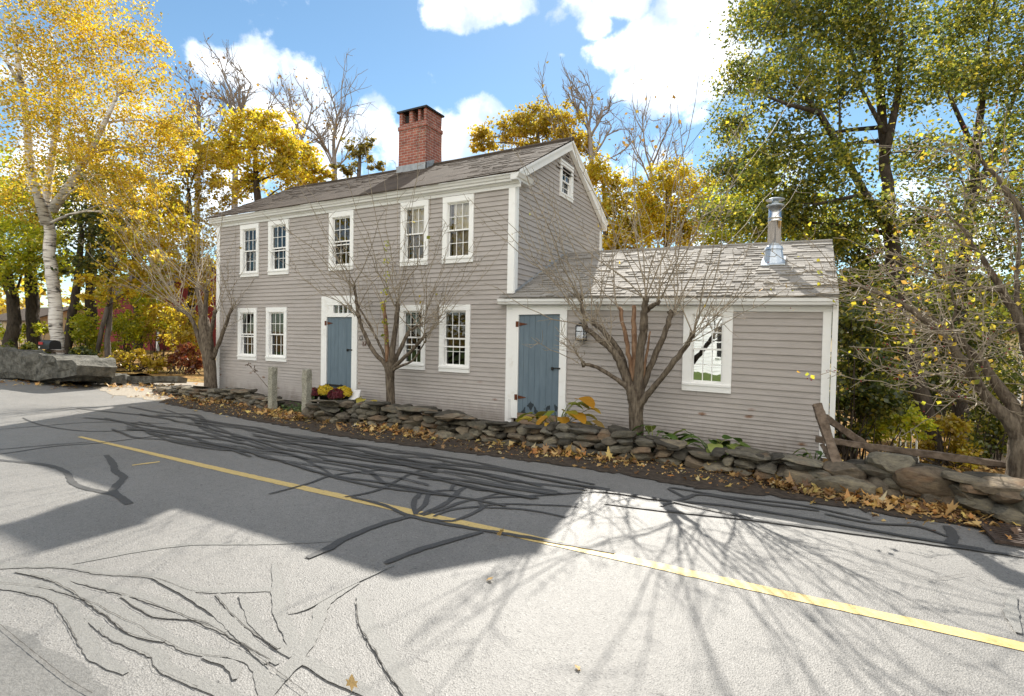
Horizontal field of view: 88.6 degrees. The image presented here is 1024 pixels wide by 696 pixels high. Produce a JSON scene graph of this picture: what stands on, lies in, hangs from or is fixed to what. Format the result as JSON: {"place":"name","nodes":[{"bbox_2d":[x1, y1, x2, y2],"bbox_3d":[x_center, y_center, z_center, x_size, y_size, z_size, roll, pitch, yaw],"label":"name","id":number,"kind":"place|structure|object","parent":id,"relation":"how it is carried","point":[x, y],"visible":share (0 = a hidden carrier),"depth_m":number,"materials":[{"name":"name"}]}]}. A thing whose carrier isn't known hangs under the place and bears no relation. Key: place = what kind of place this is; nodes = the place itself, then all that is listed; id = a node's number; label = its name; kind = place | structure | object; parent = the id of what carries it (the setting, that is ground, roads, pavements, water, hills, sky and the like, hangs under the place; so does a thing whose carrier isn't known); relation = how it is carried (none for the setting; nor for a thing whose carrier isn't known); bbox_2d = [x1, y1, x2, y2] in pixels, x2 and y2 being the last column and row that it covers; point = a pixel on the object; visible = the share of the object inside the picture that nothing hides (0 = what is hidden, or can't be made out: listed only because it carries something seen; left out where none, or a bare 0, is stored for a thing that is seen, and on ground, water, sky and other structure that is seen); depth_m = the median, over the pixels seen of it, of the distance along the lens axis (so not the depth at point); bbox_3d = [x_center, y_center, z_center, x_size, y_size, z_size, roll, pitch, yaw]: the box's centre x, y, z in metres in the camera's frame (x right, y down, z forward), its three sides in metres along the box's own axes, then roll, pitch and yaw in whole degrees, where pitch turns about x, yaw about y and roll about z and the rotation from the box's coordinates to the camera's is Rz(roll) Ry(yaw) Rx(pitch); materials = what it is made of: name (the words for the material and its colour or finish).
{"place":"outdoors","nodes":[
{"label":"outdoors","id":0,"kind":"place"},
{"bbox_2d":[90,382,203,403],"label":"driveway","id":1,"kind":"structure","parent":0,"point":[129,392],"depth_m":15.27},
{"bbox_2d":[348,390,360,399],"bbox_3d":[-3.507,1.050,11.763,0.429,0.215,0.280,2,2,29],"label":"white board","id":2,"kind":"object","parent":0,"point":[356,394],"visible":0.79,"depth_m":11.73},
{"bbox_2d":[355,397,365,402],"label":"hosta","id":3,"kind":"object","parent":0,"point":[359,399],"visible":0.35,"depth_m":10.81,"materials":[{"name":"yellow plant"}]},
{"bbox_2d":[0,367,1023,695],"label":"road","id":4,"kind":"structure","parent":0,"point":[534,619],"depth_m":4.02,"materials":[{"name":"asphalt"}]},
{"bbox_2d":[0,624,107,695],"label":"pavement patch","id":5,"kind":"object","parent":4,"relation":"on","point":[25,670],"visible":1,"depth_m":2.74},
{"bbox_2d":[0,379,197,391],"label":"drifted leaves","id":6,"kind":"object","parent":4,"relation":"on","point":[114,385],"visible":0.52,"depth_m":16.19,"materials":[{"name":"brown plant"}]},
{"bbox_2d":[346,674,357,690],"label":"fallen leaf","id":7,"kind":"object","parent":4,"relation":"on","point":[351,682],"visible":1,"depth_m":2.65,"materials":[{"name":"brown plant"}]},
{"bbox_2d":[0,531,1018,692],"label":"road cracks","id":8,"kind":"object","parent":4,"relation":"on","point":[235,616],"visible":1,"depth_m":3.19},
{"bbox_2d":[0,540,1021,695],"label":"worn sealant","id":9,"kind":"object","parent":4,"relation":"on","point":[297,651],"visible":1,"depth_m":3.18,"materials":[{"name":"asphalt"}]},
{"bbox_2d":[0,406,1023,563],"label":"crack sealant","id":10,"kind":"object","parent":4,"relation":"on","point":[951,540],"visible":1,"depth_m":6.23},
{"bbox_2d":[80,436,1023,650],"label":"road marking","id":11,"kind":"object","parent":4,"relation":"on","point":[960,632],"visible":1,"depth_m":3.99,"materials":[{"name":"yellow paint"}]},
{"bbox_2d":[0,0,1023,306],"label":"sky","id":12,"kind":"structure","parent":0,"point":[469,61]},
{"bbox_2d":[18,345,1023,473],"bbox_3d":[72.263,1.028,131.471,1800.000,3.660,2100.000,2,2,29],"label":"ground","id":13,"kind":"structure","parent":0,"point":[195,377],"depth_m":21.53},
{"bbox_2d":[0,321,48,347],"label":"shrub","id":14,"kind":"object","parent":13,"relation":"on","point":[38,327],"visible":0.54,"depth_m":25.83,"materials":[{"name":"green plant"}]},
{"bbox_2d":[1,338,50,353],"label":"shrub","id":15,"kind":"object","parent":13,"relation":"on","point":[28,345],"visible":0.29,"depth_m":19.36,"materials":[{"name":"green plant"}]},
{"bbox_2d":[0,148,72,348],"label":"maple tree","id":16,"kind":"object","parent":13,"relation":"on","point":[13,310],"visible":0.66,"depth_m":24.54,"materials":[{"name":"green plant"}]},
{"bbox_2d":[0,307,84,346],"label":"tan house","id":17,"kind":"structure","parent":13,"relation":"on","point":[43,314],"depth_m":41.71,"materials":[{"name":"paint"}]},
{"bbox_2d":[0,146,102,349],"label":"maple tree","id":18,"kind":"object","parent":13,"relation":"on","point":[32,306],"visible":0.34,"depth_m":25.88,"materials":[{"name":"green plant"}]},
{"bbox_2d":[38,340,65,353],"bbox_3d":[-16.504,0.586,18.907,1.607,1.736,0.371,2,2,29],"label":"mailbox","id":19,"kind":"object","parent":13,"relation":"on","point":[48,345],"visible":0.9,"depth_m":18.88,"materials":[{"name":"black metal"}]},
{"bbox_2d":[0,345,116,382],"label":"boulder","id":20,"kind":"object","parent":13,"relation":"on","point":[37,365],"visible":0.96,"depth_m":16.18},
{"bbox_2d":[44,376,107,382],"bbox_3d":[-14.095,0.987,16.904,2.925,0.475,1.001,2,2,29],"label":"boulder","id":21,"kind":"object","parent":13,"relation":"on","point":[88,379],"visible":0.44,"depth_m":16.22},
{"bbox_2d":[17,155,141,353],"bbox_3d":[-19.526,-4.094,23.869,6.949,10.421,4.202,2,2,29],"label":"maple tree","id":22,"kind":"object","parent":13,"relation":"on","point":[79,263],"visible":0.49,"depth_m":22.95,"materials":[{"name":"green plant"}]},
{"bbox_2d":[68,345,102,356],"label":"shrub","id":23,"kind":"object","parent":13,"relation":"on","point":[83,350],"visible":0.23,"depth_m":18.73,"materials":[{"name":"green plant"}]},
{"bbox_2d":[64,302,118,357],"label":"shrub","id":24,"kind":"object","parent":13,"relation":"on","point":[81,324],"visible":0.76,"depth_m":23.06,"materials":[{"name":"green plant"}]},
{"bbox_2d":[1,119,202,355],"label":"maple tree","id":25,"kind":"object","parent":13,"relation":"on","point":[133,277],"visible":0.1,"depth_m":32.09,"materials":[{"name":"yellow plant"}]},
{"bbox_2d":[0,0,207,353],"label":"birch tree","id":26,"kind":"object","parent":13,"relation":"on","point":[44,205],"visible":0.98,"depth_m":20.55,"materials":[{"name":"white plant"}]},
{"bbox_2d":[97,373,126,384],"bbox_3d":[-12.736,1.035,16.727,1.033,0.473,0.530,2,2,29],"label":"boulder","id":27,"kind":"object","parent":13,"relation":"on","point":[118,378],"visible":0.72,"depth_m":16.50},
{"bbox_2d":[44,121,191,357],"bbox_3d":[-20.508,-5.282,27.754,8.349,12.919,5.835,2,2,42],"label":"maple tree","id":28,"kind":"object","parent":13,"relation":"on","point":[92,307],"visible":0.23,"depth_m":27.03,"materials":[{"name":"yellow plant"}]},
{"bbox_2d":[91,288,172,365],"bbox_3d":[-18.442,-1.033,25.117,4.902,3.937,2.664,2,2,29],"label":"shrub","id":29,"kind":"object","parent":13,"relation":"on","point":[131,330],"visible":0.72,"depth_m":24.76,"materials":[{"name":"green plant"}]},
{"bbox_2d":[69,196,204,356],"bbox_3d":[-15.473,-2.583,22.100,3.896,7.531,4.884,1,1,-2],"label":"maple tree","id":30,"kind":"object","parent":13,"relation":"on","point":[110,295],"visible":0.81,"depth_m":21.77,"materials":[{"name":"yellow plant"}]},
{"bbox_2d":[105,348,174,373],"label":"shrub","id":31,"kind":"object","parent":13,"relation":"on","point":[126,358],"visible":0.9,"depth_m":21.86,"materials":[{"name":"yellow plant"}]},
{"bbox_2d":[96,263,215,350],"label":"red house","id":32,"kind":"structure","parent":13,"relation":"on","point":[184,294],"depth_m":37.33,"materials":[{"name":"paint"}]},
{"bbox_2d":[126,297,185,364],"bbox_3d":[-17.557,-0.961,25.713,3.844,3.800,3.098,1,1,7],"label":"shrub","id":33,"kind":"object","parent":13,"relation":"on","point":[155,312],"visible":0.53,"depth_m":25.25,"materials":[{"name":"yellow plant"}]},
{"bbox_2d":[126,375,187,383],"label":"granite curb","id":34,"kind":"structure","parent":13,"relation":"on","point":[153,379],"depth_m":16.57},
{"bbox_2d":[60,110,257,387],"bbox_3d":[-9.565,-2.491,15.512,6.414,7.796,7.138,1,1,-8],"label":"apple tree","id":35,"kind":"object","parent":13,"relation":"on","point":[204,338],"visible":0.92,"depth_m":14.49,"materials":[{"name":"brown plant"}]},
{"bbox_2d":[166,342,202,374],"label":"shrub","id":36,"kind":"object","parent":13,"relation":"on","point":[181,354],"visible":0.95,"depth_m":21.02,"materials":[{"name":"red plant"}]},
{"bbox_2d":[158,309,215,370],"bbox_3d":[-14.396,-0.321,22.883,3.116,2.778,2.400,2,2,29],"label":"shrub","id":37,"kind":"object","parent":13,"relation":"on","point":[188,335],"visible":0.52,"depth_m":22.49,"materials":[{"name":"yellow plant"}]},
{"bbox_2d":[130,116,247,348],"bbox_3d":[-18.491,-6.164,30.025,5.676,14.133,6.170,2,2,29],"label":"maple tree","id":38,"kind":"object","parent":13,"relation":"on","point":[195,170],"visible":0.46,"depth_m":29.92,"materials":[{"name":"yellow plant"}]},
{"bbox_2d":[165,60,228,261],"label":"bare tree","id":39,"kind":"object","parent":13,"relation":"on","point":[197,103],"visible":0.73,"depth_m":41.69,"materials":[{"name":"grey plant"}]},
{"bbox_2d":[195,32,300,214],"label":"bare tree","id":40,"kind":"object","parent":13,"relation":"on","point":[232,97],"visible":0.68,"depth_m":43.14,"materials":[{"name":"grey plant"}]},
{"bbox_2d":[194,103,337,200],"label":"maple tree","id":41,"kind":"object","parent":13,"relation":"on","point":[286,145],"visible":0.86,"depth_m":32.56,"materials":[{"name":"yellow plant"}]},
{"bbox_2d":[268,366,277,411],"bbox_3d":[-5.347,0.971,11.722,0.160,1.115,0.154,2,2,29],"label":"granite post","id":42,"kind":"object","parent":13,"relation":"on","point":[272,386],"visible":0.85,"depth_m":11.67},
{"bbox_2d":[257,67,342,162],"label":"bare tree","id":43,"kind":"object","parent":13,"relation":"on","point":[302,136],"visible":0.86,"depth_m":46.03,"materials":[{"name":"grey plant"}]},
{"bbox_2d":[301,369,311,409],"bbox_3d":[-4.375,0.999,11.186,0.165,1.119,0.158,2,2,29],"label":"granite post","id":44,"kind":"object","parent":13,"relation":"on","point":[306,385],"visible":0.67,"depth_m":11.13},
{"bbox_2d":[293,49,378,179],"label":"bare tree","id":45,"kind":"object","parent":13,"relation":"on","point":[333,160],"visible":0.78,"depth_m":47.75,"materials":[{"name":"grey plant"}]},
{"bbox_2d":[328,136,385,177],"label":"tree","id":46,"kind":"object","parent":13,"relation":"on","point":[348,172],"visible":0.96,"depth_m":37.97,"materials":[{"name":"green plant"}]},
{"bbox_2d":[265,121,506,403],"bbox_3d":[-2.564,-1.495,11.123,6.189,6.210,3.532,2,2,29],"label":"apple tree","id":47,"kind":"object","parent":13,"relation":"on","point":[391,362],"visible":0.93,"depth_m":10.87,"materials":[{"name":"brown plant"}]},
{"bbox_2d":[0,254,1023,313],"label":"distant wood","id":48,"kind":"object","parent":13,"relation":"on","point":[22,304],"visible":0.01,"depth_m":69.54,"materials":[{"name":"plant"}]},
{"bbox_2d":[206,105,839,460],"bbox_3d":[-0.642,-1.736,13.588,15.250,9.413,5.543,2,2,29],"label":"farmhouse","id":49,"kind":"object","parent":13,"relation":"on","point":[750,386],"visible":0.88,"depth_m":10.80,"materials":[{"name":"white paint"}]},
{"bbox_2d":[237,308,257,359],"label":"window","id":50,"kind":"structure","parent":49,"relation":"in","point":[247,328],"depth_m":14.41,"materials":[{"name":"white paint"}]},
{"bbox_2d":[239,223,259,276],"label":"window","id":51,"kind":"structure","parent":49,"relation":"in","point":[249,233],"depth_m":14.32,"materials":[{"name":"white paint"}]},
{"bbox_2d":[265,307,288,362],"bbox_3d":[-5.981,-0.279,14.040,1.063,1.575,0.812,2,2,29],"label":"window","id":52,"kind":"structure","parent":49,"relation":"in","point":[276,317],"depth_m":13.82,"materials":[{"name":"white paint"}]},
{"bbox_2d":[267,219,289,274],"bbox_3d":[-5.887,-2.532,13.958,1.056,1.570,0.812,2,2,29],"label":"window","id":53,"kind":"structure","parent":49,"relation":"in","point":[278,239],"depth_m":13.75,"materials":[{"name":"white paint"}]},
{"bbox_2d":[325,317,351,387],"bbox_3d":[-4.160,0.254,12.646,0.932,1.988,0.110,2,2,29],"label":"door","id":54,"kind":"structure","parent":49,"relation":"in","point":[339,340],"depth_m":12.64,"materials":[{"name":"blue wood"}]},
{"bbox_2d":[328,210,354,270],"bbox_3d":[-3.906,-2.480,12.869,1.065,1.561,0.812,2,2,29],"label":"window","id":55,"kind":"structure","parent":49,"relation":"in","point":[342,223],"depth_m":12.65,"materials":[{"name":"white paint"}]},
{"bbox_2d":[399,305,425,369],"bbox_3d":[-2.018,-0.157,11.860,0.980,1.575,0.812,2,2,29],"label":"window","id":56,"kind":"structure","parent":49,"relation":"in","point":[419,363],"depth_m":11.64,"materials":[{"name":"white paint"}]},
{"bbox_2d":[399,199,428,277],"bbox_3d":[-1.959,-2.425,11.798,1.022,1.559,0.812,2,2,29],"label":"window","id":57,"kind":"structure","parent":49,"relation":"in","point":[420,209],"depth_m":11.54,"materials":[{"name":"white paint"}]},
{"bbox_2d":[438,304,470,372],"bbox_3d":[-1.027,-0.121,11.315,1.035,1.579,0.812,2,2,29],"label":"window","id":58,"kind":"structure","parent":49,"relation":"in","point":[454,335],"depth_m":11.09,"materials":[{"name":"white paint"}]},
{"bbox_2d":[441,193,478,268],"bbox_3d":[-0.948,-2.390,11.242,1.033,1.553,0.812,2,2,29],"label":"window","id":59,"kind":"structure","parent":49,"relation":"in","point":[463,208],"depth_m":10.98,"materials":[{"name":"white paint"}]},
{"bbox_2d":[514,314,559,415],"bbox_3d":[0.502,0.316,10.081,0.964,1.918,0.110,2,2,29],"label":"door","id":60,"kind":"structure","parent":49,"relation":"in","point":[538,374],"depth_m":10.07,"materials":[{"name":"blue wood"}]},
{"bbox_2d":[559,158,573,202],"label":"window","id":61,"kind":"structure","parent":49,"relation":"in","point":[566,182],"depth_m":12.53,"materials":[{"name":"white paint"}]},
{"bbox_2d":[682,306,733,393],"bbox_3d":[3.213,0.016,8.624,0.766,1.409,0.182,2,2,29],"label":"window","id":62,"kind":"structure","parent":49,"relation":"in","point":[706,366],"depth_m":8.61,"materials":[{"name":"white paint"}]},
{"bbox_2d":[684,0,781,151],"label":"service wire","id":63,"kind":"object","parent":49,"relation":"attached to","point":[742,67],"visible":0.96,"depth_m":10.45,"materials":[{"name":"black metal"}]},
{"bbox_2d":[467,94,601,159],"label":"maple tree","id":64,"kind":"object","parent":13,"relation":"on","point":[520,123],"visible":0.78,"depth_m":35.75,"materials":[{"name":"yellow plant"}]},
{"bbox_2d":[534,53,641,163],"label":"bare tree","id":65,"kind":"object","parent":13,"relation":"on","point":[599,117],"visible":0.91,"depth_m":35.87,"materials":[{"name":"grey plant"}]},
{"bbox_2d":[583,152,655,249],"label":"maple tree","id":66,"kind":"object","parent":13,"relation":"on","point":[595,170],"visible":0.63,"depth_m":27.55,"materials":[{"name":"yellow plant"}]},
{"bbox_2d":[463,56,808,442],"bbox_3d":[1.728,-1.395,8.037,5.138,6.289,4.328,2,2,29],"label":"apple tree","id":67,"kind":"object","parent":13,"relation":"on","point":[635,377],"visible":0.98,"depth_m":8.35,"materials":[{"name":"brown plant"}]},
{"bbox_2d":[615,68,693,247],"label":"bare tree","id":68,"kind":"object","parent":13,"relation":"on","point":[651,141],"visible":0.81,"depth_m":33.83,"materials":[{"name":"grey plant"}]},
{"bbox_2d":[615,151,742,247],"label":"maple tree","id":69,"kind":"object","parent":13,"relation":"on","point":[656,215],"visible":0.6,"depth_m":29.70,"materials":[{"name":"yellow plant"}]},
{"bbox_2d":[694,138,862,245],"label":"maple tree","id":70,"kind":"object","parent":13,"relation":"on","point":[710,239],"visible":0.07,"depth_m":24.64,"materials":[{"name":"yellow plant"}]},
{"bbox_2d":[666,0,1006,464],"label":"maple tree","id":71,"kind":"object","parent":13,"relation":"on","point":[866,27],"visible":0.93,"depth_m":16.23,"materials":[{"name":"green plant"}]},
{"bbox_2d":[829,299,918,460],"bbox_3d":[8.896,1.141,13.399,2.344,4.639,2.854,2,2,29],"label":"shrub","id":72,"kind":"object","parent":13,"relation":"on","point":[872,401],"visible":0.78,"depth_m":13.09,"materials":[{"name":"green plant"}]},
{"bbox_2d":[837,265,923,460],"bbox_3d":[10.252,0.605,15.256,3.485,5.882,2.223,0,2,-28],"label":"shrub","id":73,"kind":"object","parent":13,"relation":"on","point":[880,340],"visible":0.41,"depth_m":14.92,"materials":[{"name":"green plant"}]},
{"bbox_2d":[738,93,1023,478],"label":"crabapple tree","id":74,"kind":"object","parent":13,"relation":"on","point":[1010,415],"visible":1,"depth_m":6.07,"materials":[{"name":"yellow plant"}]},
{"bbox_2d":[823,219,942,437],"bbox_3d":[15.089,-0.758,22.160,4.955,9.222,3.549,1,1,2],"label":"maple tree","id":75,"kind":"object","parent":13,"relation":"on","point":[858,253],"visible":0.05,"depth_m":21.61,"materials":[{"name":"green plant"}]},
{"bbox_2d":[845,389,942,451],"bbox_3d":[10.423,2.244,14.210,2.437,2.691,1.949,1,1,-12],"label":"shrub","id":76,"kind":"object","parent":13,"relation":"on","point":[890,429],"visible":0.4,"depth_m":14.06,"materials":[{"name":"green plant"}]},
{"bbox_2d":[783,451,1023,525],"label":"stone wall","id":77,"kind":"structure","parent":13,"relation":"on","point":[1001,496],"depth_m":5.82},
{"bbox_2d":[820,443,829,460],"bbox_3d":[4.029,1.376,6.682,0.074,0.297,0.276,1,1,-10],"label":"fence rail","id":78,"kind":"object","parent":77,"relation":"on","point":[823,446],"visible":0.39,"depth_m":6.73,"materials":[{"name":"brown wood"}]},
{"bbox_2d":[812,403,841,461],"bbox_3d":[4.001,1.099,6.649,0.149,0.776,0.521,1,1,-4],"label":"fence post","id":79,"kind":"object","parent":77,"relation":"on","point":[825,430],"visible":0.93,"depth_m":6.64,"materials":[{"name":"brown wood"}]},
{"bbox_2d":[826,414,878,452],"bbox_3d":[4.575,1.202,7.007,0.818,0.611,0.073,1,1,7],"label":"fence rail","id":80,"kind":"object","parent":77,"relation":"on","point":[847,432],"visible":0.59,"depth_m":6.99,"materials":[{"name":"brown wood"}]},
{"bbox_2d":[815,436,1005,467],"bbox_3d":[4.931,1.281,6.504,2.034,0.180,0.075,2,2,28],"label":"fence rail","id":81,"kind":"object","parent":77,"relation":"on","point":[945,456],"visible":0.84,"depth_m":6.42,"materials":[{"name":"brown wood"}]},
{"bbox_2d":[894,434,918,462],"bbox_3d":[11.465,3.043,15.243,0.573,1.104,0.631,2,2,29],"label":"garden chair","id":82,"kind":"object","parent":13,"relation":"on","point":[916,444],"visible":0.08,"depth_m":15.32,"materials":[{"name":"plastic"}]},
{"bbox_2d":[829,289,1022,420],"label":"yellow house","id":83,"kind":"structure","parent":13,"relation":"on","point":[1014,331],"depth_m":30.46,"materials":[{"name":"paint"}]},
{"bbox_2d":[889,412,986,470],"bbox_3d":[12.286,2.760,15.203,3.123,1.795,2.029,0,2,-37],"label":"shrub","id":84,"kind":"object","parent":13,"relation":"on","point":[953,425],"visible":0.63,"depth_m":15.32,"materials":[{"name":"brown plant"}]},
{"bbox_2d":[890,299,1010,446],"bbox_3d":[14.390,0.994,17.796,3.561,5.426,2.846,1,1,-2],"label":"shrub","id":85,"kind":"object","parent":13,"relation":"on","point":[935,379],"visible":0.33,"depth_m":17.35,"materials":[{"name":"green plant"}]},
{"bbox_2d":[881,0,1023,432],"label":"maple tree","id":86,"kind":"object","parent":13,"relation":"on","point":[978,22],"visible":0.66,"depth_m":18.38,"materials":[{"name":"green plant"}]},
{"bbox_2d":[897,209,1023,432],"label":"maple tree","id":87,"kind":"object","parent":13,"relation":"on","point":[1014,364],"visible":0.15,"depth_m":25.60,"materials":[{"name":"green plant"}]},
{"bbox_2d":[952,433,1007,460],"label":"block wall","id":88,"kind":"structure","parent":13,"relation":"on","point":[1002,458],"depth_m":16.51,"materials":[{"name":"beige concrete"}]},
{"bbox_2d":[954,359,1023,470],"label":"shrub","id":89,"kind":"object","parent":13,"relation":"on","point":[999,441],"visible":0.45,"depth_m":15.94,"materials":[{"name":"green plant"}]},
{"bbox_2d":[516,396,604,427],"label":"hosta","id":90,"kind":"object","parent":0,"point":[587,401],"visible":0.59,"depth_m":8.74,"materials":[{"name":"yellow plant"}]},
{"bbox_2d":[160,396,1003,528],"bbox_3d":[2.654,1.667,7.326,30.359,0.001,2.713,2,2,30],"label":"shoulder","id":91,"kind":"object","parent":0,"point":[676,478],"visible":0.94,"depth_m":7.54},
{"bbox_2d":[152,385,287,408],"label":"stone wall","id":92,"kind":"structure","parent":91,"relation":"on","point":[250,398],"depth_m":13.13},
{"bbox_2d":[245,363,277,398],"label":"dry stalk","id":93,"kind":"object","parent":92,"relation":"on","point":[254,370],"visible":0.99,"depth_m":12.51,"materials":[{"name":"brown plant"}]},
{"bbox_2d":[279,401,343,412],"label":"ground ivy","id":94,"kind":"object","parent":91,"relation":"on","point":[294,408],"visible":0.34,"depth_m":11.57,"materials":[{"name":"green plant"}]},
{"bbox_2d":[311,387,319,403],"bbox_3d":[-4.559,1.150,12.009,0.369,0.512,0.365,2,2,29],"label":"potted mum","id":95,"kind":"object","parent":91,"relation":"on","point":[314,394],"visible":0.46,"depth_m":11.91,"materials":[{"name":"plant"}]},
{"bbox_2d":[317,384,332,399],"bbox_3d":[-4.316,1.119,12.101,0.422,0.578,0.417,2,2,29],"label":"potted mum","id":96,"kind":"object","parent":91,"relation":"on","point":[323,391],"visible":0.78,"depth_m":11.98,"materials":[{"name":"plant"}]},
{"bbox_2d":[327,388,344,407],"bbox_3d":[-3.869,1.152,11.581,0.405,0.553,0.403,2,2,29],"label":"potted mum","id":97,"kind":"object","parent":91,"relation":"on","point":[335,394],"visible":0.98,"depth_m":11.45,"materials":[{"name":"plant"}]},
{"bbox_2d":[337,385,352,411],"bbox_3d":[-3.777,1.131,11.745,0.420,0.591,0.422,2,2,29],"label":"potted mum","id":98,"kind":"object","parent":91,"relation":"on","point":[348,392],"visible":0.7,"depth_m":11.66,"materials":[{"name":"plant"}]},
{"bbox_2d":[302,399,823,479],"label":"stone wall","id":99,"kind":"structure","parent":91,"relation":"on","point":[456,424],"depth_m":8.20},
{"bbox_2d":[130,392,1021,539],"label":"fallen leaves","id":100,"kind":"object","parent":91,"relation":"on","point":[909,506],"visible":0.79,"depth_m":6.56,"materials":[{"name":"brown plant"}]},
{"bbox_2d":[148,394,1022,531],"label":"leaf crumbs","id":101,"kind":"object","parent":91,"relation":"on","point":[562,458],"visible":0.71,"depth_m":7.68,"materials":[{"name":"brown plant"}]},
{"bbox_2d":[670,429,749,461],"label":"hosta","id":102,"kind":"object","parent":91,"relation":"on","point":[711,445],"visible":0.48,"depth_m":7.82,"materials":[{"name":"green plant"}]},
{"bbox_2d":[974,519,1023,546],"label":"storm drain","id":103,"kind":"object","parent":91,"relation":"on","point":[996,534],"visible":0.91,"depth_m":4.89,"materials":[{"name":"brown metal"}]},
{"bbox_2d":[632,425,678,451],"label":"hosta","id":104,"kind":"object","parent":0,"point":[648,428],"visible":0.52,"depth_m":8.21,"materials":[{"name":"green plant"}]},
{"bbox_2d":[793,448,824,459],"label":"hosta","id":105,"kind":"object","parent":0,"point":[820,453],"visible":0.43,"depth_m":7.14,"materials":[{"name":"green plant"}]},
{"bbox_2d":[839,443,1005,473],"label":"bank leaves","id":106,"kind":"object","parent":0,"point":[987,469],"visible":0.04,"depth_m":15.54,"materials":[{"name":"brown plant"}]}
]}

